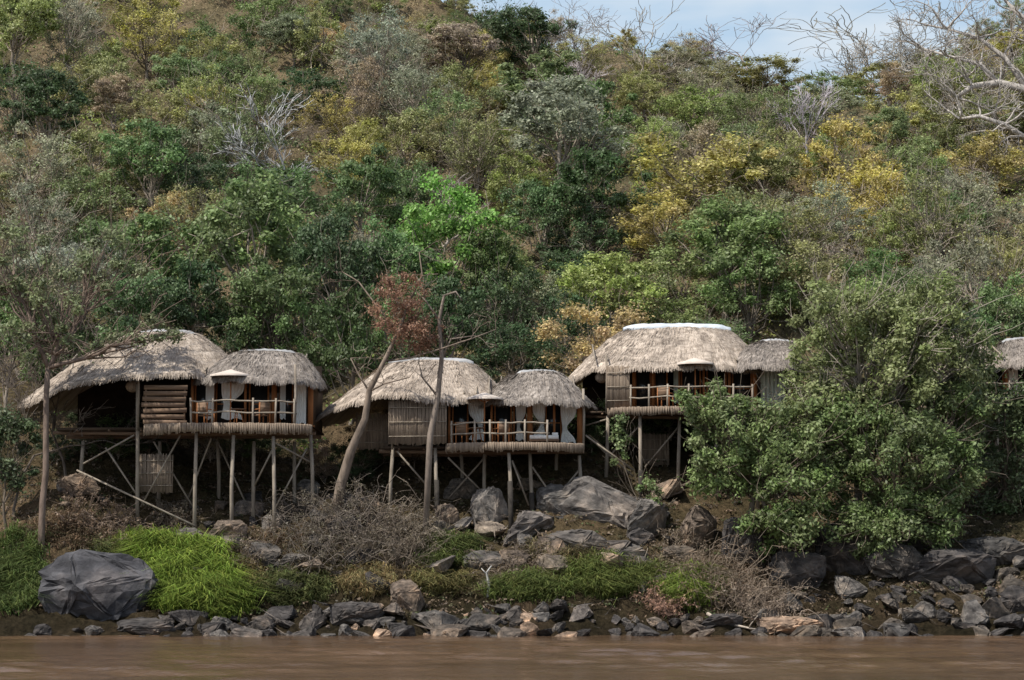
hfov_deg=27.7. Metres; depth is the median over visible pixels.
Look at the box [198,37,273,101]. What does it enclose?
thin tree
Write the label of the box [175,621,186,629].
shore rock
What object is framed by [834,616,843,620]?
shore rock
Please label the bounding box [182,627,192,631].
shore rock
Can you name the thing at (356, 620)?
shore rock
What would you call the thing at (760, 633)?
shore rock
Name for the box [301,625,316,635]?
shore rock
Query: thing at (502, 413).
sliding door
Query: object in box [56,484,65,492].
shore rock
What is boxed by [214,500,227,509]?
shore rock
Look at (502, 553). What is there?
shore rock
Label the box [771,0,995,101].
bare tree
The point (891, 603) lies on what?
shore rock
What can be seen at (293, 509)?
dead brush
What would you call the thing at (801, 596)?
shore rock
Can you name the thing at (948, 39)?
bare tree
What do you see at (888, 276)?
thin tree
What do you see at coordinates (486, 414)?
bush
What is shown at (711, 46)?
bare tree
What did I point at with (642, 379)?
sliding door
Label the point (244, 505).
boulder
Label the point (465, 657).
river
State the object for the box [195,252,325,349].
leafy tree
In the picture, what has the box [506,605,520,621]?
shore rock
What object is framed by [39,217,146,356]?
thin tree
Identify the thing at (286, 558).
boulder
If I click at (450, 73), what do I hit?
bush
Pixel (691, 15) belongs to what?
sky
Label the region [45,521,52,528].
shore rock
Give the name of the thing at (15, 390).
bare tree
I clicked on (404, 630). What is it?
shore rock
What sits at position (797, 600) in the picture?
shore rock
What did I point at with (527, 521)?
boulder
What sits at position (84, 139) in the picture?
bush
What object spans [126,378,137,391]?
hanging lantern
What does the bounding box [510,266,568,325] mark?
bush
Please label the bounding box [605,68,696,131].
bush
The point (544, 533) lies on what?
shore rock
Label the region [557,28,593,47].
bare tree
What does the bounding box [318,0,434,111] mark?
thin tree
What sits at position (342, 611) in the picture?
boulder
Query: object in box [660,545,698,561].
boulder
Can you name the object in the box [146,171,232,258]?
thin tree
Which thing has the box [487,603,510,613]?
shore rock
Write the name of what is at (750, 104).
tree
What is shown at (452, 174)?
thin tree
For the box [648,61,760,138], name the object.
bush
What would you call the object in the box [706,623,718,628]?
shore rock
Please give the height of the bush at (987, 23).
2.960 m
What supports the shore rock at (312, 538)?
on the hillside
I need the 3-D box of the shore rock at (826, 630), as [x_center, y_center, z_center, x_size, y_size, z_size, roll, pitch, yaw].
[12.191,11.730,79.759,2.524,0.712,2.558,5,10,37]
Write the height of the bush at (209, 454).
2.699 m
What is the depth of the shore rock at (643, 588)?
84.27 m
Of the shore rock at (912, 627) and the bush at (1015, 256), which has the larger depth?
the bush at (1015, 256)
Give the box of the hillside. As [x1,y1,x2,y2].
[0,0,1023,636]
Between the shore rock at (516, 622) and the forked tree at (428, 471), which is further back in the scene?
the forked tree at (428, 471)
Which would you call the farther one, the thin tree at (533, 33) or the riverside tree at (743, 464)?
the thin tree at (533, 33)
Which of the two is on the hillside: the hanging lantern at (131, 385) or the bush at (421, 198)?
the bush at (421, 198)
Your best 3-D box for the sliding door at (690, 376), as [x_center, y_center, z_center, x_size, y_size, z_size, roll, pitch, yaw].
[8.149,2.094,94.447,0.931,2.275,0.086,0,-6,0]
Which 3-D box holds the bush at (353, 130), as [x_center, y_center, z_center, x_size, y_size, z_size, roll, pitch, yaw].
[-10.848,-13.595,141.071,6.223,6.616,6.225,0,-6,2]
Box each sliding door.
[194,377,210,423]
[215,381,229,423]
[248,382,269,423]
[279,382,293,423]
[452,402,468,442]
[494,405,511,442]
[513,405,525,442]
[545,402,561,442]
[635,370,650,406]
[654,370,667,406]
[680,369,700,405]
[706,368,726,399]
[732,371,751,401]
[985,367,1003,399]
[1018,367,1023,398]
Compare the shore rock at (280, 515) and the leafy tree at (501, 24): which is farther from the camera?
the leafy tree at (501, 24)
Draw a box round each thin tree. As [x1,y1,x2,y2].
[0,48,60,139]
[0,119,90,221]
[0,156,102,267]
[0,221,88,378]
[29,0,112,74]
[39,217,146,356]
[103,0,204,80]
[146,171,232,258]
[157,50,249,144]
[188,96,302,196]
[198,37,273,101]
[288,0,324,15]
[294,87,365,154]
[315,43,392,124]
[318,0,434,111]
[364,54,455,134]
[371,31,442,88]
[391,5,425,36]
[397,13,448,58]
[411,98,515,187]
[422,158,476,204]
[427,111,515,204]
[435,5,475,33]
[455,0,532,66]
[493,100,559,170]
[522,1,561,38]
[537,6,577,50]
[542,30,615,76]
[611,48,672,92]
[659,27,705,60]
[663,36,696,70]
[666,58,748,122]
[672,305,752,342]
[681,34,723,68]
[682,51,737,85]
[728,178,848,293]
[741,106,829,193]
[750,69,832,148]
[780,81,833,127]
[783,161,887,268]
[838,258,933,305]
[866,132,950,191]
[866,174,1004,261]
[870,145,997,268]
[879,204,1007,325]
[906,158,1002,237]
[963,215,1023,321]
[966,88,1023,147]
[978,55,1012,89]
[982,0,1023,31]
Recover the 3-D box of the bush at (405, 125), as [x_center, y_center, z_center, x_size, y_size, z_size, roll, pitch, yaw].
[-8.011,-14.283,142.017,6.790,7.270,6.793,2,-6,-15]
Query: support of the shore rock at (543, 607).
on the hillside
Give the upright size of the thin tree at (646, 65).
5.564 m
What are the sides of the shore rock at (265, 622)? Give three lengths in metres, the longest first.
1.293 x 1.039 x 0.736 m
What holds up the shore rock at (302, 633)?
in the river
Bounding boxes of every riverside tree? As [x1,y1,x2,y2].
[661,360,856,567]
[757,352,1023,572]
[759,240,1023,505]
[955,367,1023,516]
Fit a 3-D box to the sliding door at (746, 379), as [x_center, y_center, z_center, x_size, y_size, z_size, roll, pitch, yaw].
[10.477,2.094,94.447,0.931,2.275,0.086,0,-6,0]
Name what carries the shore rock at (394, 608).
on the hillside
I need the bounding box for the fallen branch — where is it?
[706,612,757,629]
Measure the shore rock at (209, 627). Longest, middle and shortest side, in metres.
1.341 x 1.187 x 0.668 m
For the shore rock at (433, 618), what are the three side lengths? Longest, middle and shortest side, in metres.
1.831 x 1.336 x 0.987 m
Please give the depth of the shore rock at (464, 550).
86.50 m
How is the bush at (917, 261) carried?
on the hillside
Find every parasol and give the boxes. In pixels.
[210,369,249,422]
[466,392,502,441]
[677,358,713,394]
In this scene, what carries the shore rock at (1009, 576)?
on the hillside
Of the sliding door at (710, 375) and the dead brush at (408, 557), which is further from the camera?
the sliding door at (710, 375)
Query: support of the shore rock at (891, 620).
on the hillside
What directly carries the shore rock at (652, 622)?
on the hillside
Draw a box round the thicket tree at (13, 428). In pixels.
[0,394,57,533]
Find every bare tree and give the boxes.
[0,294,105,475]
[0,323,187,518]
[36,62,94,105]
[213,83,320,211]
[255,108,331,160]
[370,12,390,26]
[391,170,475,238]
[428,179,490,249]
[537,0,620,78]
[550,44,613,81]
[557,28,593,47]
[577,0,708,104]
[616,25,649,52]
[670,12,798,82]
[767,80,841,159]
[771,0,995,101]
[771,112,862,146]
[793,21,908,99]
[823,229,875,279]
[856,1,966,78]
[876,91,929,133]
[877,0,1023,160]
[909,162,978,209]
[939,32,971,55]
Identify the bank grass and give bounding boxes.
[0,505,798,620]
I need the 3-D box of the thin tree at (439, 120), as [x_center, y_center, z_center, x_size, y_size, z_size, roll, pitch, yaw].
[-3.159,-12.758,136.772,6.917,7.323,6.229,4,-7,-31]
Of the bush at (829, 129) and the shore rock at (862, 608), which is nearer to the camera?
the shore rock at (862, 608)
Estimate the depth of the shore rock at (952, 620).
81.32 m
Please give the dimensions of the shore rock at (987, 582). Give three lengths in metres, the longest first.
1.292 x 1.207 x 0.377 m
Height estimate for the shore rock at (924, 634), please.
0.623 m
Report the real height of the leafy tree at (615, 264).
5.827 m
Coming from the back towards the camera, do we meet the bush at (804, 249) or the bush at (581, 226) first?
the bush at (581, 226)
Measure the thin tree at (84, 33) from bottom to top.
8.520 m
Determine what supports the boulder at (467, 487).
on the hillside
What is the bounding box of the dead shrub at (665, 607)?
[632,580,699,618]
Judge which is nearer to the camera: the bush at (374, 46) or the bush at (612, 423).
the bush at (612, 423)
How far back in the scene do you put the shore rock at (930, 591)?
83.42 m
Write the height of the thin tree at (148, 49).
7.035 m
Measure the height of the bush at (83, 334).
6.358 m
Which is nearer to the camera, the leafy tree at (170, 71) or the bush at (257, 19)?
the leafy tree at (170, 71)
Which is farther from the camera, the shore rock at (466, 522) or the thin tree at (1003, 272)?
the thin tree at (1003, 272)
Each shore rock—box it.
[24,630,57,635]
[33,623,51,635]
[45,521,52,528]
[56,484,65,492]
[61,501,70,506]
[68,625,104,635]
[72,627,83,631]
[152,621,174,632]
[160,615,174,623]
[164,610,208,626]
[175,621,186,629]
[180,631,193,636]
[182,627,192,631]
[199,521,215,527]
[200,621,226,635]
[210,628,252,635]
[211,616,232,629]
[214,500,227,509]
[221,534,244,548]
[229,626,264,636]
[230,615,239,621]
[230,623,241,630]
[240,617,247,623]
[243,491,262,500]
[245,615,275,629]
[249,516,257,525]
[249,540,265,554]
[252,615,272,620]
[260,608,294,627]
[263,629,277,635]
[264,605,296,621]
[270,504,289,522]
[276,578,309,592]
[276,628,309,635]
[291,558,323,571]
[299,611,326,629]
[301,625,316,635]
[303,534,328,551]
[309,509,327,522]
[312,604,329,619]
[320,633,335,635]
[322,514,336,528]
[322,607,329,616]
[324,493,333,499]
[329,563,343,579]
[331,547,374,564]
[332,492,358,506]
[336,618,364,626]
[338,624,352,635]
[351,623,359,629]
[352,630,369,635]
[353,617,394,627]
[359,496,379,506]
[362,571,391,592]
[362,620,380,629]
[373,628,391,635]
[383,602,403,615]
[386,622,404,629]
[389,625,415,636]
[414,610,459,629]
[415,624,467,636]
[423,555,455,574]
[429,520,455,534]
[454,517,472,529]
[460,549,473,554]
[463,613,500,629]
[464,630,489,636]
[470,607,482,613]
[474,521,506,537]
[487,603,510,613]
[490,624,500,633]
[497,549,529,575]
[497,626,526,636]
[498,613,506,619]
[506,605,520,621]
[509,618,523,626]
[516,533,532,547]
[517,478,559,490]
[520,610,537,621]
[520,621,538,635]
[532,612,549,621]
[533,535,565,554]
[533,601,548,612]
[534,528,546,536]
[536,554,568,572]
[536,628,552,635]
[549,598,567,611]
[549,609,563,620]
[552,621,565,632]
[556,631,577,635]
[569,597,628,621]
[577,629,590,635]
[591,625,620,634]
[596,552,641,566]
[606,603,620,623]
[607,540,632,551]
[621,617,630,626]
[625,623,634,631]
[627,527,654,545]
[631,623,659,635]
[632,616,639,623]
[635,556,650,565]
[636,581,648,592]
[647,617,661,627]
[651,478,689,499]
[654,574,666,580]
[656,621,668,630]
[663,535,674,542]
[669,618,680,626]
[679,613,689,622]
[681,620,705,633]
[690,628,714,636]
[693,616,703,624]
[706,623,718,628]
[724,628,741,635]
[751,627,767,634]
[754,631,767,635]
[756,608,777,618]
[774,626,788,634]
[778,591,802,611]
[789,625,821,635]
[793,591,808,598]
[804,596,820,603]
[807,614,834,628]
[820,627,831,633]
[830,614,842,617]
[831,626,865,636]
[832,617,863,628]
[834,575,867,597]
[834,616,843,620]
[841,599,852,603]
[844,611,861,620]
[854,603,874,614]
[861,618,906,629]
[866,630,882,635]
[868,580,884,587]
[875,592,891,600]
[878,583,906,594]
[878,598,898,609]
[883,622,922,635]
[891,591,912,602]
[901,566,919,581]
[901,601,962,622]
[901,623,917,634]
[908,584,935,603]
[911,631,933,635]
[913,601,936,617]
[920,589,933,596]
[921,576,945,593]
[936,608,956,623]
[938,598,954,608]
[942,575,967,591]
[948,589,981,603]
[950,618,961,624]
[952,622,980,628]
[960,584,973,593]
[961,599,989,624]
[971,625,992,635]
[981,597,1009,618]
[982,579,995,585]
[984,586,997,597]
[991,627,1012,635]
[993,567,1010,584]
[993,613,1023,628]
[997,578,1023,595]
[1001,574,1016,579]
[1008,567,1019,574]
[1012,555,1023,567]
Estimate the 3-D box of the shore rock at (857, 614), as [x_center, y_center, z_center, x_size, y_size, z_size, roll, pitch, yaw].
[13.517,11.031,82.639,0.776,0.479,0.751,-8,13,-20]
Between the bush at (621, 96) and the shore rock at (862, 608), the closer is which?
the shore rock at (862, 608)
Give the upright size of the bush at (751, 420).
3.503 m
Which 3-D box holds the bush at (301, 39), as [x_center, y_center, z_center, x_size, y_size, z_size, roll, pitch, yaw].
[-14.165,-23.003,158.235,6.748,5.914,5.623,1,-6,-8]
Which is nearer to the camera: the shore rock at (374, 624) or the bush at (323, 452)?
the shore rock at (374, 624)
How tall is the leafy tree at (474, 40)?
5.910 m
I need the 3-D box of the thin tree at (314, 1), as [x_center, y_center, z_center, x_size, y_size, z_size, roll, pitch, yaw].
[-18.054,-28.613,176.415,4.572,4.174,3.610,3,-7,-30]
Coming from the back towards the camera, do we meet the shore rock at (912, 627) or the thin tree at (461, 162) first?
the thin tree at (461, 162)
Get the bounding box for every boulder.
[38,549,159,621]
[56,473,100,496]
[116,617,176,634]
[176,527,202,540]
[208,519,247,538]
[234,500,263,516]
[241,542,281,565]
[256,514,281,531]
[273,553,317,570]
[297,479,319,496]
[312,600,384,625]
[328,515,362,537]
[390,579,424,612]
[431,503,459,523]
[443,478,476,499]
[463,550,504,570]
[470,486,507,525]
[503,510,554,546]
[536,483,570,515]
[544,529,609,552]
[558,476,636,528]
[608,543,648,559]
[626,498,667,537]
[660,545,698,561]
[680,505,716,548]
[701,613,742,627]
[721,517,766,563]
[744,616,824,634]
[768,550,826,589]
[814,521,876,574]
[863,544,923,578]
[902,527,939,549]
[908,548,996,584]
[948,536,1023,565]
[999,585,1023,612]
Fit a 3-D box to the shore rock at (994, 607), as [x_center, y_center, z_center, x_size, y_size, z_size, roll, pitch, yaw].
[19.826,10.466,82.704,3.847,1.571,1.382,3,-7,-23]
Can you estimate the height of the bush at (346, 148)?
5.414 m
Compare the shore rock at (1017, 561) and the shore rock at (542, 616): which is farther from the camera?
the shore rock at (1017, 561)
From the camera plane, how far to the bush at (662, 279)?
115.25 m
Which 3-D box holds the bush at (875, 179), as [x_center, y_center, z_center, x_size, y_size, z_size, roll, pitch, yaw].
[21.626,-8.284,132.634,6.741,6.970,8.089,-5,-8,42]
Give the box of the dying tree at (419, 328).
[324,236,500,513]
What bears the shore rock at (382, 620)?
on the hillside
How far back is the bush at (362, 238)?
116.67 m
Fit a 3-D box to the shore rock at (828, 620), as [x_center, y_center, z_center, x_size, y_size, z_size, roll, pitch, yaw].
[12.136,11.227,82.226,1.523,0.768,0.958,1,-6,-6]
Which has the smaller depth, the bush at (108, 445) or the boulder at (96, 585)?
the boulder at (96, 585)
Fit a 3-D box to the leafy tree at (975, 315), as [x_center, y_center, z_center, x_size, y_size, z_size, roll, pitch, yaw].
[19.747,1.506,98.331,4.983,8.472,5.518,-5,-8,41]
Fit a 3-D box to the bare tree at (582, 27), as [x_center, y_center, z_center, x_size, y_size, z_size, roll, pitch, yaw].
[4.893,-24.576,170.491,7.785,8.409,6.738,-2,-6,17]
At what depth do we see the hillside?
94.50 m
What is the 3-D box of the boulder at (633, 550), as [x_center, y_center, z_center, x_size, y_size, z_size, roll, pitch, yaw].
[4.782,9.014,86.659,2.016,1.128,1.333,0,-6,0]
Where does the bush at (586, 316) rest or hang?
on the hillside
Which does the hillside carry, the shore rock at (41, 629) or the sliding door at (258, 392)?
the shore rock at (41, 629)
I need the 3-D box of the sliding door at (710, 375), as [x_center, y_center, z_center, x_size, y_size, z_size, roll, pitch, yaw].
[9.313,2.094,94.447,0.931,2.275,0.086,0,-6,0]
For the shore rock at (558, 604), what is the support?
on the hillside
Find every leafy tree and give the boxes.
[0,0,69,76]
[0,65,91,149]
[0,288,61,422]
[9,245,108,317]
[43,0,107,36]
[65,208,202,317]
[87,71,150,128]
[87,255,187,344]
[98,116,190,214]
[148,45,225,107]
[156,237,265,342]
[175,85,231,123]
[176,163,331,336]
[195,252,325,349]
[252,11,320,69]
[264,286,347,383]
[284,205,402,351]
[300,272,382,424]
[313,142,433,255]
[316,23,358,54]
[346,212,441,345]
[388,166,525,340]
[403,258,491,357]
[417,20,514,82]
[433,225,528,332]
[474,3,582,82]
[479,45,594,113]
[494,69,662,180]
[494,175,585,269]
[535,241,615,314]
[545,126,667,252]
[549,249,673,335]
[556,65,648,140]
[610,28,638,52]
[619,69,666,101]
[649,190,798,323]
[695,245,808,344]
[718,138,818,199]
[798,273,884,383]
[856,105,913,158]
[910,52,943,69]
[931,303,984,419]
[957,267,1023,350]
[961,310,1014,349]
[990,27,1023,65]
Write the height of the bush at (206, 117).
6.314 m
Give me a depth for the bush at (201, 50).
152.22 m
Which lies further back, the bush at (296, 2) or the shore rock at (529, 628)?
the bush at (296, 2)
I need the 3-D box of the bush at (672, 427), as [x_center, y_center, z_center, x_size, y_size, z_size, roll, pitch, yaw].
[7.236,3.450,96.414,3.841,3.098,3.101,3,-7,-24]
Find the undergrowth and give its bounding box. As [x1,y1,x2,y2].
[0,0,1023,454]
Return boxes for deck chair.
[196,402,215,422]
[254,402,270,423]
[455,422,473,442]
[492,423,509,442]
[657,387,673,406]
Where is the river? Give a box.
[0,635,1023,679]
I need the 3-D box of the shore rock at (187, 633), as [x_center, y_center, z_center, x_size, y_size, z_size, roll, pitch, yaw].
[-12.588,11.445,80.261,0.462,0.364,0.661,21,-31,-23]
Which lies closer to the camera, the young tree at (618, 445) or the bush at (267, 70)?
the young tree at (618, 445)
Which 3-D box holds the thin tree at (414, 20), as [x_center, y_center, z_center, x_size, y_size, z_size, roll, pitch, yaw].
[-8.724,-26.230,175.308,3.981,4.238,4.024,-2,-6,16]
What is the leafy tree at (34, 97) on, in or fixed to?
on the hillside
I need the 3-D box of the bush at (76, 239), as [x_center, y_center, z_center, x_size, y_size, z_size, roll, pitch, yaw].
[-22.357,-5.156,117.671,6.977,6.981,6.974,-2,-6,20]
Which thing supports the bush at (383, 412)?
on the hillside
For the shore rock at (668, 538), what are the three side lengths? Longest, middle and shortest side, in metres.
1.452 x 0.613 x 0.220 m
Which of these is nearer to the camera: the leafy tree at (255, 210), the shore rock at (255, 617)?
the shore rock at (255, 617)
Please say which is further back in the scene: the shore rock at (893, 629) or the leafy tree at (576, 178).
the leafy tree at (576, 178)
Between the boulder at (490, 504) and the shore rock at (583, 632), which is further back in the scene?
the boulder at (490, 504)
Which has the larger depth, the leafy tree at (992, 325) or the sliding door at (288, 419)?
the leafy tree at (992, 325)
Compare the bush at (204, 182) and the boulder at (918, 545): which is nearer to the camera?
the boulder at (918, 545)
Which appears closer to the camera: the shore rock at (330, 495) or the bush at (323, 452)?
the shore rock at (330, 495)
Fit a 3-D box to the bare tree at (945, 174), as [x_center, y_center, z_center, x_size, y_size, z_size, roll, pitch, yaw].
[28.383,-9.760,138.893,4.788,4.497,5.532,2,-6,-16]
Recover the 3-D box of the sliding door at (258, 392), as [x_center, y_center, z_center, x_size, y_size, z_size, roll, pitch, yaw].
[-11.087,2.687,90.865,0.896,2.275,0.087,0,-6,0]
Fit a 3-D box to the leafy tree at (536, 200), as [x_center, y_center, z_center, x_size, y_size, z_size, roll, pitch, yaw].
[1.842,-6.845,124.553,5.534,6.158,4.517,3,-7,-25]
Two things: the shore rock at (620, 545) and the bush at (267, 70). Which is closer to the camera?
the shore rock at (620, 545)
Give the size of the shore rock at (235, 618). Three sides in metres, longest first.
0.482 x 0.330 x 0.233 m
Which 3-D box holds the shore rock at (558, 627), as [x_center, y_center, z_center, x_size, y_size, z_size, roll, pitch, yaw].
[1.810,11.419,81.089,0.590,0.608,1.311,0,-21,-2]
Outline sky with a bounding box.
[441,0,1023,100]
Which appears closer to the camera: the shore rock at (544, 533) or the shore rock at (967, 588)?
the shore rock at (967, 588)
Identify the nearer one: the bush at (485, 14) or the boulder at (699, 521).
the boulder at (699, 521)
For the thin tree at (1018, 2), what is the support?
on the hillside
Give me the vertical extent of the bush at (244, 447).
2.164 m
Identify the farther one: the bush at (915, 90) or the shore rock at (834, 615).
the bush at (915, 90)
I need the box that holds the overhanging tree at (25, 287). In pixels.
[0,184,192,550]
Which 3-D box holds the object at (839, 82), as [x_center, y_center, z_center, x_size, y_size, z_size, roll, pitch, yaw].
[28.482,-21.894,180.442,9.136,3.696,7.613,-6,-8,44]
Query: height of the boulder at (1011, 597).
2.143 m
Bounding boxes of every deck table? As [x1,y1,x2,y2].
[231,408,245,423]
[469,427,483,442]
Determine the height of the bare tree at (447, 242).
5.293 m
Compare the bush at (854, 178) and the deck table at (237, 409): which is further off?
the bush at (854, 178)
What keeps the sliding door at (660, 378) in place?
in the thatched lodge at (638, 365)
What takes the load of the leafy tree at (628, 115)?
on the hillside
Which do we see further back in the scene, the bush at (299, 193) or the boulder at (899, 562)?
the bush at (299, 193)
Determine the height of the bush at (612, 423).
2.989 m
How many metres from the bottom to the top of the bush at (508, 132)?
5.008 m
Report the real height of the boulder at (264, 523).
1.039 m
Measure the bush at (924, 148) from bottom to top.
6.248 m
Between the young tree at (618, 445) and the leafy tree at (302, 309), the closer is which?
the young tree at (618, 445)
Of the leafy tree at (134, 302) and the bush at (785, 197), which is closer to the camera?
the leafy tree at (134, 302)
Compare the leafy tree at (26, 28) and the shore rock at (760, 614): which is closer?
the shore rock at (760, 614)
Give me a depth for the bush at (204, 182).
127.04 m
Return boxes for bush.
[0,0,31,29]
[0,42,9,67]
[0,164,20,207]
[17,284,107,385]
[32,116,152,198]
[33,421,86,464]
[44,55,111,103]
[44,134,152,240]
[53,186,158,298]
[57,35,136,82]
[63,410,103,442]
[77,46,163,118]
[87,409,149,458]
[102,0,183,33]
[103,84,214,159]
[120,413,181,454]
[122,167,198,243]
[148,129,232,211]
[161,29,246,88]
[166,94,269,179]
[177,1,260,64]
[178,418,247,462]
[193,284,288,353]
[212,148,305,226]
[216,40,279,94]
[219,439,267,460]
[221,60,289,129]
[224,0,311,45]
[240,152,356,250]
[240,439,314,456]
[247,49,352,119]
[248,156,318,206]
[255,0,313,28]
[282,4,352,67]
[299,438,352,482]
[306,123,377,198]
[307,106,396,168]
[309,0,353,15]
[324,26,421,83]
[326,418,390,483]
[343,404,398,458]
[348,230,407,277]
[355,82,439,174]
[366,257,450,364]
[367,0,410,12]
[372,26,433,77]
[372,139,452,221]
[394,424,443,468]
[397,84,481,159]
[405,9,470,69]
[417,404,476,445]
[423,38,504,119]
[443,0,470,9]
[443,0,475,16]
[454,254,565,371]
[460,11,513,76]
[461,42,507,114]
[465,310,564,382]
[466,115,555,173]
[473,8,498,31]
[476,147,555,217]
[483,411,512,435]
[491,248,544,297]
[498,89,545,116]
[502,113,569,171]
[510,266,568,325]
[512,414,544,437]
[526,186,638,268]
[526,284,654,382]
[528,280,615,373]
[534,414,586,428]
[551,111,650,178]
[567,393,637,445]
[569,418,616,452]
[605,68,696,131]
[609,166,718,253]
[611,115,783,210]
[613,419,673,448]
[621,113,689,171]
[623,213,754,321]
[624,39,718,78]
[633,109,706,163]
[642,392,693,440]
[647,270,741,331]
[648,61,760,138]
[663,63,752,104]
[665,115,735,177]
[680,182,794,270]
[683,419,719,449]
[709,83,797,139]
[710,114,768,173]
[711,419,766,449]
[713,83,759,136]
[720,42,826,90]
[747,187,838,261]
[751,230,869,325]
[766,185,816,233]
[784,62,884,138]
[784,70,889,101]
[788,104,901,196]
[791,162,910,255]
[803,140,910,250]
[805,132,859,182]
[833,55,909,101]
[833,214,927,303]
[849,78,952,148]
[852,203,934,275]
[857,124,957,206]
[867,55,918,106]
[897,45,987,102]
[897,247,979,306]
[906,117,987,169]
[907,46,985,120]
[907,88,998,145]
[930,126,1023,199]
[946,234,1023,292]
[947,171,1023,261]
[958,32,980,50]
[966,16,998,40]
[992,288,1023,313]
[994,32,1023,133]
[995,44,1023,93]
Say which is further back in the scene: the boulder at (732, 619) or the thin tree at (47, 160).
the thin tree at (47, 160)
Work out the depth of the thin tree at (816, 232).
115.19 m
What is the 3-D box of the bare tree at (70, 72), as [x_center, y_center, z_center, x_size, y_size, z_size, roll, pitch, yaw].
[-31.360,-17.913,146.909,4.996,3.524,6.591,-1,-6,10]
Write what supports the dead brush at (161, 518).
on the hillside
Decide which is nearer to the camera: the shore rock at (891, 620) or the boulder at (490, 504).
the shore rock at (891, 620)
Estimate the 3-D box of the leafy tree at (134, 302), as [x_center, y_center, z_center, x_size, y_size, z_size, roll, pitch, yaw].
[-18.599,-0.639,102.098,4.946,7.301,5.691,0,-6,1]
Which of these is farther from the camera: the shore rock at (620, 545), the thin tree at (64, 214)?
the thin tree at (64, 214)
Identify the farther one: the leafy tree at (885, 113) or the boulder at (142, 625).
the leafy tree at (885, 113)
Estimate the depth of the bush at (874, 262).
110.52 m
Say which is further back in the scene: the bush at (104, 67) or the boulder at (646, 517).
the bush at (104, 67)
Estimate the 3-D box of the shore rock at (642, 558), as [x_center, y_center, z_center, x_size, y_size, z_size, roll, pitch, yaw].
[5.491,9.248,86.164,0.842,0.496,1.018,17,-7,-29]
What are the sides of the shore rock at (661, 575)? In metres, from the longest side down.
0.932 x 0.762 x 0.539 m
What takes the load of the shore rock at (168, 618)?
on the hillside
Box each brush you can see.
[37,471,165,543]
[133,493,215,531]
[204,524,275,573]
[246,473,407,577]
[255,487,324,526]
[300,470,474,570]
[347,498,464,564]
[461,533,551,586]
[647,519,716,571]
[656,512,795,613]
[706,572,826,625]
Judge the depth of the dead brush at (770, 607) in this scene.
82.88 m
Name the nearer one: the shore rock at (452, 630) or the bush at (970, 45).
the shore rock at (452, 630)
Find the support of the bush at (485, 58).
on the hillside
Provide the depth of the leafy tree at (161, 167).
124.89 m
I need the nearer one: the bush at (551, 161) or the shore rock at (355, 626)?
the shore rock at (355, 626)
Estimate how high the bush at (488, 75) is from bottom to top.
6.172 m
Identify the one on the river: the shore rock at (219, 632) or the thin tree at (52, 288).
the shore rock at (219, 632)
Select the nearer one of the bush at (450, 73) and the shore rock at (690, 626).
the shore rock at (690, 626)
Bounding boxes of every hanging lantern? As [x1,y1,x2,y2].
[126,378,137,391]
[595,360,605,382]
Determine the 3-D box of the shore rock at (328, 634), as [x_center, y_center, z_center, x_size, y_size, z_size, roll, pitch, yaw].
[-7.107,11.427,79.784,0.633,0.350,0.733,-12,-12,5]
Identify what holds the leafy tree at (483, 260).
on the hillside
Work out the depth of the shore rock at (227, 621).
81.12 m
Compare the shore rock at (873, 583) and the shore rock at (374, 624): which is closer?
the shore rock at (374, 624)
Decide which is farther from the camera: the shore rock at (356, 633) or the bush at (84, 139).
the bush at (84, 139)
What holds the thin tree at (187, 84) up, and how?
on the hillside
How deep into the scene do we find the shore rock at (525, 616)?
81.64 m
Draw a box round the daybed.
[529,433,558,442]
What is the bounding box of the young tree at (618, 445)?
[589,401,686,508]
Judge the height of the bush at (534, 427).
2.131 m
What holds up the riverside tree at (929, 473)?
on the hillside
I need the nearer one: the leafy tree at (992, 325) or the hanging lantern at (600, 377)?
the hanging lantern at (600, 377)
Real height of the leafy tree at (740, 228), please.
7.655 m
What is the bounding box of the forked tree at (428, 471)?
[394,275,493,550]
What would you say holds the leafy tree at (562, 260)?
on the hillside
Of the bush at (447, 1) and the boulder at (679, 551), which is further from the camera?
the bush at (447, 1)
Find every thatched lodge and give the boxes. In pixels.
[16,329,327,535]
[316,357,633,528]
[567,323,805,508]
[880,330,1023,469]
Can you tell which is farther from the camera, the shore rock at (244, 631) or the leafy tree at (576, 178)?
the leafy tree at (576, 178)
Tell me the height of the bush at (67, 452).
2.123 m
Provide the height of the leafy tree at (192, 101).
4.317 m
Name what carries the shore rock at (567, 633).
on the hillside
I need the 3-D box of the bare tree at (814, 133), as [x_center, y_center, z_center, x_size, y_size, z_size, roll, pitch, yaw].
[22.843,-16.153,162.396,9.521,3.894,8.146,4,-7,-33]
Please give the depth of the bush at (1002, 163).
146.76 m
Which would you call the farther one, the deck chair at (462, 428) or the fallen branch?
the deck chair at (462, 428)
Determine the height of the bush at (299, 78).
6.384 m
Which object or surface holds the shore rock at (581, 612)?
on the hillside
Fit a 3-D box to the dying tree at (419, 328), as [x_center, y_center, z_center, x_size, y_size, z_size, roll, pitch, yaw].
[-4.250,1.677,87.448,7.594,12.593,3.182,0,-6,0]
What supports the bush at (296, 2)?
on the hillside
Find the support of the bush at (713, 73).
on the hillside
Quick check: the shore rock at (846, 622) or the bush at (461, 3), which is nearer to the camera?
the shore rock at (846, 622)
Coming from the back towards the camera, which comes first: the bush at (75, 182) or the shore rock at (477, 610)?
the bush at (75, 182)
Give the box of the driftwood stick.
[481,566,491,596]
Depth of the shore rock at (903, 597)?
83.15 m

